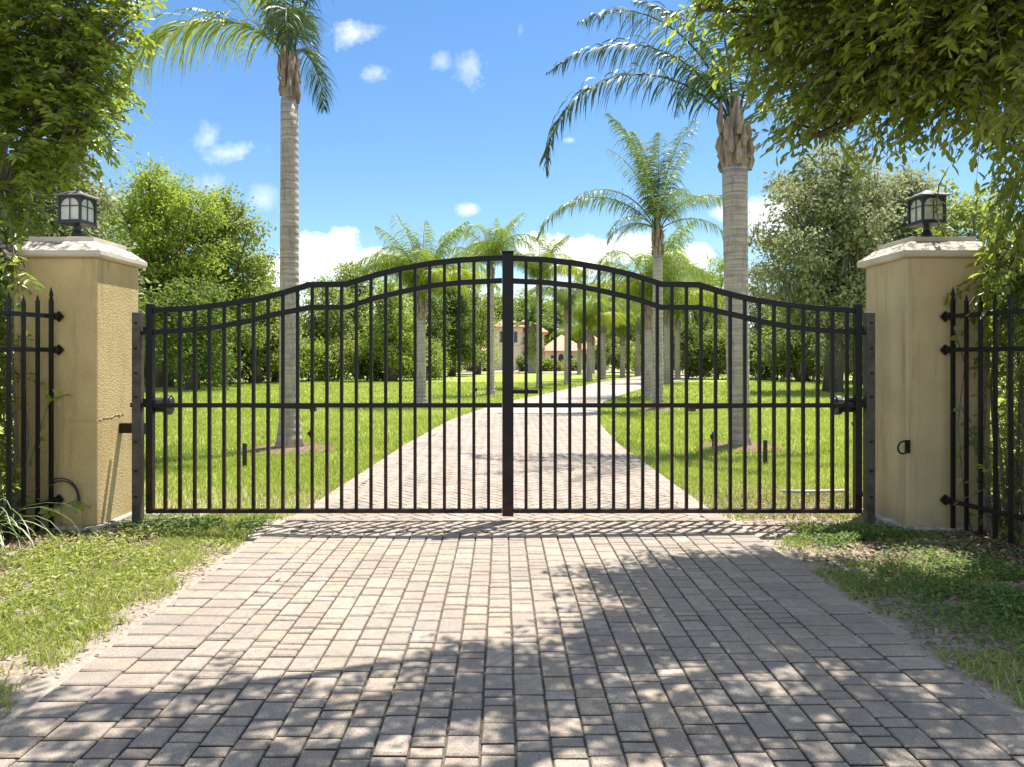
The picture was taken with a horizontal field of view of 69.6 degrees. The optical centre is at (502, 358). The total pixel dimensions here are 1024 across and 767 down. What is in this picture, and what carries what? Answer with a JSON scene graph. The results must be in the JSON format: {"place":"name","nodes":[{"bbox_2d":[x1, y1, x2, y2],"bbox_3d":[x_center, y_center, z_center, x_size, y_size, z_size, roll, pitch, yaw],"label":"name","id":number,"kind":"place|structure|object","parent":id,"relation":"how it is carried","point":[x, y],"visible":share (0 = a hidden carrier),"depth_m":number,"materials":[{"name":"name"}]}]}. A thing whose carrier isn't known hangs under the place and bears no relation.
{"place":"outdoors","nodes":[
{"label":"outdoors","id":0,"kind":"place"},
{"bbox_2d":[0,412,1023,766],"bbox_3d":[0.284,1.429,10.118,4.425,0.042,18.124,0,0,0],"label":"driveway","id":1,"kind":"structure","parent":0,"point":[890,710],"depth_m":3.52,"materials":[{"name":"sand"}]},
{"bbox_2d":[0,360,1023,727],"bbox_3d":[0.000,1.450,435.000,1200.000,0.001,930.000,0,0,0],"label":"ground","id":2,"kind":"structure","parent":0,"point":[42,684],"depth_m":4.72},
{"bbox_2d":[0,262,45,535],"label":"hedge bush","id":3,"kind":"object","parent":2,"relation":"on","point":[14,449],"visible":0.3,"depth_m":6.13,"materials":[{"name":"green plant"}]},
{"bbox_2d":[0,287,63,538],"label":"iron fence","id":4,"kind":"object","parent":2,"relation":"on","point":[37,349],"visible":1,"depth_m":5.91,"materials":[{"name":"metal"}]},
{"bbox_2d":[0,389,73,539],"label":"vine","id":5,"kind":"object","parent":4,"relation":"attached to","point":[50,399],"visible":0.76,"depth_m":6.03,"materials":[{"name":"green plant"}]},
{"bbox_2d":[0,484,79,552],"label":"strap leaf plant","id":6,"kind":"object","parent":2,"relation":"on","point":[3,509],"visible":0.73,"depth_m":5.64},
{"bbox_2d":[18,500,90,534],"bbox_3d":[-3.665,1.315,6.018,0.578,0.302,0.158,0,0,-3],"label":"vine","id":7,"kind":"object","parent":2,"relation":"on","point":[80,506],"visible":0.84,"depth_m":6.02,"materials":[{"name":"green plant"}]},
{"bbox_2d":[2,237,146,531],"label":"gate pillar","id":8,"kind":"structure","parent":2,"relation":"on","point":[92,282],"depth_m":6.22,"materials":[{"name":"paint"}]},
{"bbox_2d":[48,478,79,502],"bbox_3d":[-3.671,1.134,6.179,0.263,0.268,0.030,0,0,0],"label":"cable coil","id":9,"kind":"object","parent":8,"relation":"hanging from","point":[71,483],"visible":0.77,"depth_m":6.17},
{"bbox_2d":[53,188,101,236],"bbox_3d":[-3.753,-1.272,6.510,0.268,0.465,0.268,0,0,7],"label":"pillar lantern","id":10,"kind":"object","parent":8,"relation":"on","point":[77,209],"visible":0.98,"depth_m":6.43,"materials":[{"name":"black metal"}]},
{"bbox_2d":[119,312,145,521],"bbox_3d":[-3.257,0.527,6.499,0.322,1.846,0.262,0,0,0],"label":"hinge post","id":11,"kind":"object","parent":8,"relation":"attached to","point":[136,427],"visible":0.91,"depth_m":6.38,"materials":[{"name":"metal"}]},
{"bbox_2d":[146,251,513,515],"bbox_3d":[-1.495,0.220,6.420,3.197,2.299,0.108,0,0,0],"label":"gate leaf","id":12,"kind":"object","parent":11,"relation":"attached to","point":[506,281],"visible":1,"depth_m":6.41,"materials":[{"name":"paint"}]},
{"bbox_2d":[130,395,316,414],"bbox_3d":[-2.468,0.416,6.543,1.672,0.176,0.176,0,0,1],"label":"gate opener","id":13,"kind":"object","parent":12,"relation":"attached to","point":[171,399],"visible":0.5,"depth_m":6.51,"materials":[{"name":"black metal"}]},
{"bbox_2d":[0,137,161,353],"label":"broadleaf tree","id":14,"kind":"object","parent":2,"relation":"on","point":[51,208],"visible":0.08,"depth_m":23.68,"materials":[{"name":"green plant"}]},
{"bbox_2d":[0,0,167,417],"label":"laurel tree","id":15,"kind":"object","parent":2,"relation":"on","point":[67,49],"visible":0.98,"depth_m":7.02,"materials":[{"name":"green plant"}]},
{"bbox_2d":[99,188,141,242],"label":"broadleaf tree","id":16,"kind":"object","parent":2,"relation":"on","point":[111,238],"visible":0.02,"depth_m":41.53,"materials":[{"name":"green plant"}]},
{"bbox_2d":[0,519,280,597],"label":"grass","id":17,"kind":"object","parent":2,"relation":"on","point":[28,545],"visible":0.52,"depth_m":5.72,"materials":[{"name":"plant"}]},
{"bbox_2d":[0,497,295,714],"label":"verge grass","id":18,"kind":"structure","parent":2,"relation":"on","point":[35,639],"depth_m":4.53,"materials":[{"name":"plant"}]},
{"bbox_2d":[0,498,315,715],"bbox_3d":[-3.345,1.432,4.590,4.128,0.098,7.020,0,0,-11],"label":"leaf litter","id":19,"kind":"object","parent":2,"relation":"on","point":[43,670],"visible":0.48,"depth_m":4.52,"materials":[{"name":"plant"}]},
{"bbox_2d":[118,512,209,527],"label":"ground cover","id":20,"kind":"structure","parent":2,"relation":"on","point":[155,516],"depth_m":6.54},
{"bbox_2d":[97,152,248,387],"bbox_3d":[-16.162,-4.131,35.695,7.315,11.209,6.972,0,0,0],"label":"broadleaf tree","id":21,"kind":"object","parent":2,"relation":"on","point":[165,212],"visible":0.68,"depth_m":34.77,"materials":[{"name":"green plant"}]},
{"bbox_2d":[65,505,280,543],"bbox_3d":[-2.954,1.417,6.310,1.930,0.116,1.375,0,0,0],"label":"ground cover","id":22,"kind":"object","parent":2,"relation":"on","point":[198,523],"visible":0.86,"depth_m":6.29,"materials":[{"name":"plant"}]},
{"bbox_2d":[138,274,262,389],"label":"broadleaf tree","id":23,"kind":"object","parent":2,"relation":"on","point":[187,338],"visible":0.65,"depth_m":32.47,"materials":[{"name":"green plant"}]},
{"bbox_2d":[169,182,279,385],"bbox_3d":[-14.391,-3.786,38.199,5.703,10.508,5.297,0,0,-26],"label":"broadleaf tree","id":24,"kind":"object","parent":2,"relation":"on","point":[225,238],"visible":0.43,"depth_m":37.68,"materials":[{"name":"green plant"}]},
{"bbox_2d":[205,341,251,383],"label":"shrub","id":25,"kind":"object","parent":2,"relation":"on","point":[243,370],"visible":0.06,"depth_m":41.60,"materials":[{"name":"green plant"}]},
{"bbox_2d":[242,443,246,467],"bbox_3d":[-3.389,1.286,9.695,0.060,0.329,0.057,0,0,0],"label":"bollard light","id":26,"kind":"object","parent":2,"relation":"on","point":[244,454],"visible":0.85,"depth_m":9.67,"materials":[{"name":"black plastic"}]},
{"bbox_2d":[231,336,278,382],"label":"shrub","id":27,"kind":"object","parent":2,"relation":"on","point":[247,360],"visible":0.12,"depth_m":42.21,"materials":[{"name":"green plant"}]},
{"bbox_2d":[232,245,279,383],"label":"broadleaf tree","id":28,"kind":"object","parent":2,"relation":"on","point":[260,358],"visible":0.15,"depth_m":41.77,"materials":[{"name":"green plant"}]},
{"bbox_2d":[258,332,306,381],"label":"shrub","id":29,"kind":"object","parent":2,"relation":"on","point":[275,373],"visible":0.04,"depth_m":43.01,"materials":[{"name":"green plant"}]},
{"bbox_2d":[229,443,339,455],"bbox_3d":[-3.359,1.419,11.708,1.769,0.058,1.738,0,0,0],"label":"mulch bed","id":30,"kind":"object","parent":2,"relation":"on","point":[278,450],"visible":0.32,"depth_m":11.31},
{"bbox_2d":[112,0,338,447],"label":"palm tree","id":31,"kind":"object","parent":30,"relation":"on","point":[286,37],"visible":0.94,"depth_m":11.53,"materials":[{"name":"plant"}]},
{"bbox_2d":[262,277,309,382],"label":"broadleaf tree","id":32,"kind":"object","parent":2,"relation":"on","point":[277,302],"visible":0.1,"depth_m":43.21,"materials":[{"name":"green plant"}]},
{"bbox_2d":[300,330,348,381],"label":"shrub","id":33,"kind":"object","parent":2,"relation":"on","point":[319,353],"visible":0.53,"depth_m":44.69,"materials":[{"name":"green plant"}]},
{"bbox_2d":[300,273,362,379],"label":"broadleaf tree","id":34,"kind":"object","parent":2,"relation":"on","point":[319,322],"visible":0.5,"depth_m":47.30,"materials":[{"name":"green plant"}]},
{"bbox_2d":[316,333,368,381],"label":"shrub","id":35,"kind":"object","parent":2,"relation":"on","point":[349,349],"visible":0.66,"depth_m":45.49,"materials":[{"name":"green plant"}]},
{"bbox_2d":[328,255,393,378],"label":"broadleaf tree","id":36,"kind":"object","parent":2,"relation":"on","point":[346,272],"visible":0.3,"depth_m":51.03,"materials":[{"name":"green plant"}]},
{"bbox_2d":[346,337,383,381],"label":"shrub","id":37,"kind":"object","parent":2,"relation":"on","point":[363,365],"visible":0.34,"depth_m":46.59,"materials":[{"name":"green plant"}]},
{"bbox_2d":[350,277,431,381],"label":"broadleaf tree","id":38,"kind":"object","parent":2,"relation":"on","point":[393,335],"visible":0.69,"depth_m":45.40,"materials":[{"name":"green plant"}]},
{"bbox_2d":[381,332,412,380],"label":"shrub","id":39,"kind":"object","parent":2,"relation":"on","point":[404,373],"visible":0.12,"depth_m":47.89,"materials":[{"name":"green plant"}]},
{"bbox_2d":[405,291,457,373],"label":"broadleaf tree","id":40,"kind":"object","parent":2,"relation":"on","point":[435,333],"visible":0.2,"depth_m":55.92,"materials":[{"name":"green plant"}]},
{"bbox_2d":[407,335,455,379],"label":"shrub","id":41,"kind":"object","parent":2,"relation":"on","point":[436,362],"visible":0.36,"depth_m":48.90,"materials":[{"name":"green plant"}]},
{"bbox_2d":[427,257,486,375],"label":"broadleaf tree","id":42,"kind":"object","parent":2,"relation":"on","point":[466,348],"visible":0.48,"depth_m":58.96,"materials":[{"name":"green plant"}]},
{"bbox_2d":[464,286,501,373],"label":"broadleaf tree","id":43,"kind":"object","parent":2,"relation":"on","point":[481,338],"visible":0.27,"depth_m":65.52,"materials":[{"name":"green plant"}]},
{"bbox_2d":[481,290,521,328],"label":"broadleaf tree","id":44,"kind":"object","parent":2,"relation":"on","point":[497,296],"visible":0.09,"depth_m":115.94,"materials":[{"name":"green plant"}]},
{"bbox_2d":[126,381,882,519],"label":"lawn grass","id":45,"kind":"structure","parent":2,"relation":"on","point":[290,462],"depth_m":12.85,"materials":[{"name":"plant"}]},
{"bbox_2d":[514,354,523,371],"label":"shrub","id":46,"kind":"object","parent":2,"relation":"on","point":[520,366],"visible":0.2,"depth_m":77.62,"materials":[{"name":"green plant"}]},
{"bbox_2d":[514,288,559,345],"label":"broadleaf tree","id":47,"kind":"object","parent":2,"relation":"on","point":[519,303],"visible":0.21,"depth_m":120.48,"materials":[{"name":"green plant"}]},
{"bbox_2d":[494,226,587,387],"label":"palm tree","id":48,"kind":"object","parent":2,"relation":"on","point":[547,270],"visible":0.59,"depth_m":35.26,"materials":[{"name":"plant"}]},
{"bbox_2d":[542,356,553,370],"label":"shrub","id":49,"kind":"object","parent":2,"relation":"on","point":[546,362],"visible":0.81,"depth_m":79.37,"materials":[{"name":"green plant"}]},
{"bbox_2d":[542,293,581,341],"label":"broadleaf tree","id":50,"kind":"object","parent":2,"relation":"on","point":[549,333],"visible":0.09,"depth_m":122.85,"materials":[{"name":"green plant"}]},
{"bbox_2d":[528,273,608,384],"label":"palm tree","id":51,"kind":"object","parent":2,"relation":"on","point":[562,295],"visible":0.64,"depth_m":40.53,"materials":[{"name":"plant"}]},
{"bbox_2d":[549,322,595,374],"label":"palm tree","id":52,"kind":"object","parent":2,"relation":"on","point":[577,330],"visible":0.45,"depth_m":65.25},
{"bbox_2d":[561,316,596,373],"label":"palm tree","id":53,"kind":"object","parent":2,"relation":"on","point":[594,332],"visible":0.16,"depth_m":69.32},
{"bbox_2d":[547,293,634,380],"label":"palm tree","id":54,"kind":"object","parent":2,"relation":"on","point":[591,314],"visible":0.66,"depth_m":46.66,"materials":[{"name":"plant"}]},
{"bbox_2d":[561,289,639,378],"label":"palm tree","id":55,"kind":"object","parent":2,"relation":"on","point":[604,328],"visible":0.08,"depth_m":51.11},
{"bbox_2d":[594,334,630,371],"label":"shrub","id":56,"kind":"object","parent":2,"relation":"on","point":[609,358],"visible":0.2,"depth_m":75.46,"materials":[{"name":"green plant"}]},
{"bbox_2d":[586,300,640,376],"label":"palm tree","id":57,"kind":"object","parent":2,"relation":"on","point":[621,329],"visible":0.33,"depth_m":56.36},
{"bbox_2d":[594,301,640,344],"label":"broadleaf tree","id":58,"kind":"object","parent":2,"relation":"on","point":[609,335],"visible":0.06,"depth_m":110.60,"materials":[{"name":"green plant"}]},
{"bbox_2d":[596,296,640,375],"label":"palm tree","id":59,"kind":"object","parent":2,"relation":"on","point":[637,357],"visible":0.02,"depth_m":61.59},
{"bbox_2d":[607,340,640,371],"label":"shrub","id":60,"kind":"object","parent":2,"relation":"on","point":[617,354],"visible":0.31,"depth_m":73.41,"materials":[{"name":"green plant"}]},
{"bbox_2d":[625,342,640,371],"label":"shrub","id":61,"kind":"object","parent":2,"relation":"on","point":[632,365],"visible":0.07,"depth_m":69.96,"materials":[{"name":"green plant"}]},
{"bbox_2d":[638,408,679,411],"bbox_3d":[4.324,1.419,20.297,1.161,0.058,1.266,0,0,0],"label":"mulch bed","id":62,"kind":"object","parent":2,"relation":"on","point":[666,409],"visible":0.29,"depth_m":20.07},
{"bbox_2d":[535,113,749,408],"bbox_3d":[4.040,-2.767,20.371,4.751,8.434,4.184,0,0,-40],"label":"palm tree","id":63,"kind":"object","parent":62,"relation":"on","point":[652,180],"visible":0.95,"depth_m":20.28,"materials":[{"name":"plant"}]},
{"bbox_2d":[617,257,724,383],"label":"palm tree","id":64,"kind":"object","parent":2,"relation":"on","point":[693,294],"visible":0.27,"depth_m":41.50,"materials":[{"name":"plant"}]},
{"bbox_2d":[633,273,721,378],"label":"palm tree","id":65,"kind":"object","parent":2,"relation":"on","point":[677,324],"visible":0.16,"depth_m":50.37,"materials":[{"name":"plant"}]},
{"bbox_2d":[663,320,712,378],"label":"shrub","id":66,"kind":"object","parent":2,"relation":"on","point":[691,332],"visible":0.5,"depth_m":51.44,"materials":[{"name":"green plant"}]},
{"bbox_2d":[663,268,724,337],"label":"broadleaf tree","id":67,"kind":"object","parent":2,"relation":"on","point":[707,319],"visible":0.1,"depth_m":61.15,"materials":[{"name":"green plant"}]},
{"bbox_2d":[681,326,726,378],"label":"shrub","id":68,"kind":"object","parent":2,"relation":"on","point":[708,344],"visible":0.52,"depth_m":50.64,"materials":[{"name":"green plant"}]},
{"bbox_2d":[690,249,749,373],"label":"broadleaf tree","id":69,"kind":"object","parent":2,"relation":"on","point":[720,266],"visible":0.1,"depth_m":69.52,"materials":[{"name":"green plant"}]},
{"bbox_2d":[694,442,785,453],"bbox_3d":[3.831,1.419,11.875,1.424,0.058,1.574,0,0,16],"label":"mulch bed","id":70,"kind":"object","parent":2,"relation":"on","point":[738,447],"visible":0.41,"depth_m":11.64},
{"bbox_2d":[539,0,882,445],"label":"palm tree","id":71,"kind":"object","parent":70,"relation":"on","point":[735,147],"visible":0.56,"depth_m":11.78,"materials":[{"name":"plant"}]},
{"bbox_2d":[713,329,784,379],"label":"shrub","id":72,"kind":"object","parent":2,"relation":"on","point":[752,364],"visible":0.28,"depth_m":49.30,"materials":[{"name":"green plant"}]},
{"bbox_2d":[724,256,784,375],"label":"broadleaf tree","id":73,"kind":"object","parent":2,"relation":"on","point":[753,313],"visible":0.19,"depth_m":53.43,"materials":[{"name":"green plant"}]},
{"bbox_2d":[763,440,767,463],"bbox_3d":[3.590,1.284,10.045,0.060,0.332,0.057,0,0,0],"label":"bollard light","id":74,"kind":"object","parent":2,"relation":"on","point":[765,450],"visible":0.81,"depth_m":10.02,"materials":[{"name":"black plastic"}]},
{"bbox_2d":[749,334,796,379],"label":"shrub","id":75,"kind":"object","parent":2,"relation":"on","point":[781,370],"visible":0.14,"depth_m":48.71,"materials":[{"name":"green plant"}]},
{"bbox_2d":[750,300,824,381],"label":"broadleaf tree","id":76,"kind":"object","parent":2,"relation":"on","point":[795,353],"visible":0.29,"depth_m":45.73,"materials":[{"name":"green plant"}]},
{"bbox_2d":[782,489,844,492],"bbox_3d":[3.274,1.395,7.715,0.655,0.045,0.072,0,0,3],"label":"conduit pipe","id":77,"kind":"object","parent":2,"relation":"on","point":[821,491],"visible":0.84,"depth_m":7.70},
{"bbox_2d":[665,479,975,544],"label":"leaf litter","id":78,"kind":"object","parent":2,"relation":"on","point":[806,515],"visible":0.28,"depth_m":7.14,"materials":[{"name":"plant"}]},
{"bbox_2d":[748,133,912,392],"bbox_3d":[14.105,-3.962,31.266,8.018,10.867,7.775,0,0,0],"label":"broadleaf tree","id":79,"kind":"object","parent":2,"relation":"on","point":[830,276],"visible":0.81,"depth_m":30.04,"materials":[{"name":"green plant"}]},
{"bbox_2d":[806,313,862,383],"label":"broadleaf tree","id":80,"kind":"object","parent":2,"relation":"on","point":[822,361],"visible":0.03,"depth_m":41.66,"materials":[{"name":"green plant"}]},
{"bbox_2d":[650,0,1023,382],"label":"shade tree","id":81,"kind":"object","parent":2,"relation":"on","point":[925,55],"visible":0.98,"depth_m":5.33,"materials":[{"name":"green plant"}]},
{"bbox_2d":[930,167,957,234],"bbox_3d":[3.812,-1.351,6.349,0.205,0.603,0.094,0,0,22],"label":"vine","id":82,"kind":"object","parent":81,"relation":"hanging from","point":[938,209],"visible":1,"depth_m":6.37,"materials":[{"name":"green plant"}]},
{"bbox_2d":[862,312,874,524],"bbox_3d":[3.178,0.527,6.414,0.114,1.846,0.092,0,0,0],"label":"hinge post","id":83,"kind":"object","parent":2,"relation":"on","point":[868,334],"visible":0.98,"depth_m":6.38,"materials":[{"name":"metal"}]},
{"bbox_2d":[513,255,861,513],"bbox_3d":[1.611,0.227,6.401,3.032,2.244,0.101,0,0,0],"label":"gate leaf","id":84,"kind":"object","parent":83,"relation":"attached to","point":[855,310],"visible":0.92,"depth_m":6.41,"materials":[{"name":"paint"}]},
{"bbox_2d":[688,395,852,414],"bbox_3d":[2.479,0.416,6.543,1.672,0.176,0.176,0,0,-1],"label":"gate opener","id":85,"kind":"object","parent":84,"relation":"attached to","point":[838,399],"visible":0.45,"depth_m":6.50,"materials":[{"name":"black metal"}]},
{"bbox_2d":[765,520,988,552],"bbox_3d":[2.975,1.419,5.888,1.618,0.111,0.974,0,0,11],"label":"ground cover","id":86,"kind":"object","parent":2,"relation":"on","point":[867,532],"visible":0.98,"depth_m":5.90,"materials":[{"name":"plant"}]},
{"bbox_2d":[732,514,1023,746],"bbox_3d":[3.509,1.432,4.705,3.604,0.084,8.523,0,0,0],"label":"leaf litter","id":87,"kind":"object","parent":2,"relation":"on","point":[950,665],"visible":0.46,"depth_m":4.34,"materials":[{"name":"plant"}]},
{"bbox_2d":[760,518,1023,602],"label":"leaf litter","id":88,"kind":"object","parent":2,"relation":"on","point":[996,546],"visible":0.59,"depth_m":5.55,"materials":[{"name":"plant"}]},
{"bbox_2d":[843,147,958,358],"bbox_3d":[18.093,-4.100,34.110,6.695,11.135,6.406,0,0,0],"label":"broadleaf tree","id":89,"kind":"object","parent":2,"relation":"on","point":[920,185],"visible":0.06,"depth_m":32.85,"materials":[{"name":"green plant"}]},
{"bbox_2d":[857,237,1001,531],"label":"gate pillar","id":90,"kind":"structure","parent":2,"relation":"on","point":[911,282],"depth_m":6.22,"materials":[{"name":"beige paint"}]},
{"bbox_2d":[897,440,909,454],"bbox_3d":[3.379,0.750,6.196,0.118,0.124,0.047,0,0,0],"label":"wall ring","id":91,"kind":"object","parent":90,"relation":"attached to","point":[907,446],"depth_m":6.19,"materials":[{"name":"black metal"}]},
{"bbox_2d":[903,188,950,236],"bbox_3d":[3.753,-1.272,6.510,0.268,0.465,0.268,0,0,-3],"label":"pillar lantern","id":92,"kind":"object","parent":90,"relation":"on","point":[921,208],"visible":0.94,"depth_m":6.42,"materials":[{"name":"black metal"}]},
{"bbox_2d":[908,171,1019,360],"bbox_3d":[18.822,-2.988,29.952,6.424,8.917,5.165,0,0,0],"label":"broadleaf tree","id":93,"kind":"object","parent":2,"relation":"on","point":[974,211],"visible":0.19,"depth_m":29.66,"materials":[{"name":"green plant"}]},
{"bbox_2d":[940,288,1023,543],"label":"iron fence","id":94,"kind":"object","parent":2,"relation":"on","point":[966,349],"visible":1,"depth_m":5.83,"materials":[{"name":"metal"}]},
{"bbox_2d":[950,297,976,533],"bbox_3d":[3.790,0.474,6.052,0.190,1.953,0.091,0,0,31],"label":"vine","id":95,"kind":"object","parent":94,"relation":"attached to","point":[956,335],"visible":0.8,"depth_m":6.06,"materials":[{"name":"green plant"}]},
{"bbox_2d":[953,407,1023,544],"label":"vine","id":96,"kind":"object","parent":94,"relation":"attached to","point":[975,446],"visible":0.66,"depth_m":5.98,"materials":[{"name":"green plant"}]},
{"bbox_2d":[953,274,1023,544],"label":"hedge bush","id":97,"kind":"object","parent":2,"relation":"on","point":[1018,448],"visible":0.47,"depth_m":6.06,"materials":[{"name":"green plant"}]},
{"bbox_2d":[4,0,1023,352],"label":"sky","id":98,"kind":"structure","parent":0,"point":[443,113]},
{"bbox_2d":[481,320,608,369],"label":"house","id":99,"kind":"structure","parent":0,"point":[548,349],"depth_m":87.70,"materials":[{"name":"beige paint"}]},
{"bbox_2d":[461,370,725,372],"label":"forecourt","id":100,"kind":"structure","parent":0,"point":[609,371],"depth_m":78.44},
{"bbox_2d":[514,296,563,372],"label":"palm tree","id":101,"kind":"object","parent":100,"relation":"on","point":[532,321],"visible":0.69,"depth_m":72.10,"materials":[{"name":"green plant"}]},
{"bbox_2d":[475,373,720,412],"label":"driveway","id":102,"kind":"structure","parent":0,"point":[591,391],"depth_m":27.31,"materials":[{"name":"concrete"}]},
{"bbox_2d":[735,513,1023,713],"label":"verge grass","id":103,"kind":"structure","parent":0,"point":[996,658],"depth_m":4.66,"materials":[{"name":"plant"}]},
{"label":"mulch bed","id":104,"kind":"structure","parent":0,"visible":0},
{"bbox_2d":[353,214,501,402],"bbox_3d":[-2.280,-1.381,22.880,4.560,5.662,4.340,0,0,0],"label":"palm tree","id":105,"kind":"object","parent":104,"relation":"on","point":[380,261],"visible":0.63,"depth_m":22.52,"materials":[{"name":"plant"}]},
{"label":"mulch bed","id":106,"kind":"structure","parent":0,"visible":0},
{"bbox_2d":[438,212,542,393],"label":"palm tree","id":107,"kind":"object","parent":106,"relation":"on","point":[498,245],"visible":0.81,"depth_m":28.55,"materials":[{"name":"plant"}]},
{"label":"mulch bed","id":108,"kind":"structure","parent":0,"visible":0},
{"bbox_2d":[575,221,714,396],"bbox_3d":[5.264,-1.685,27.009,5.082,6.269,5.742,0,0,0],"label":"palm tree","id":109,"kind":"object","parent":108,"relation":"on","point":[683,266],"visible":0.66,"depth_m":26.45,"materials":[{"name":"plant"}]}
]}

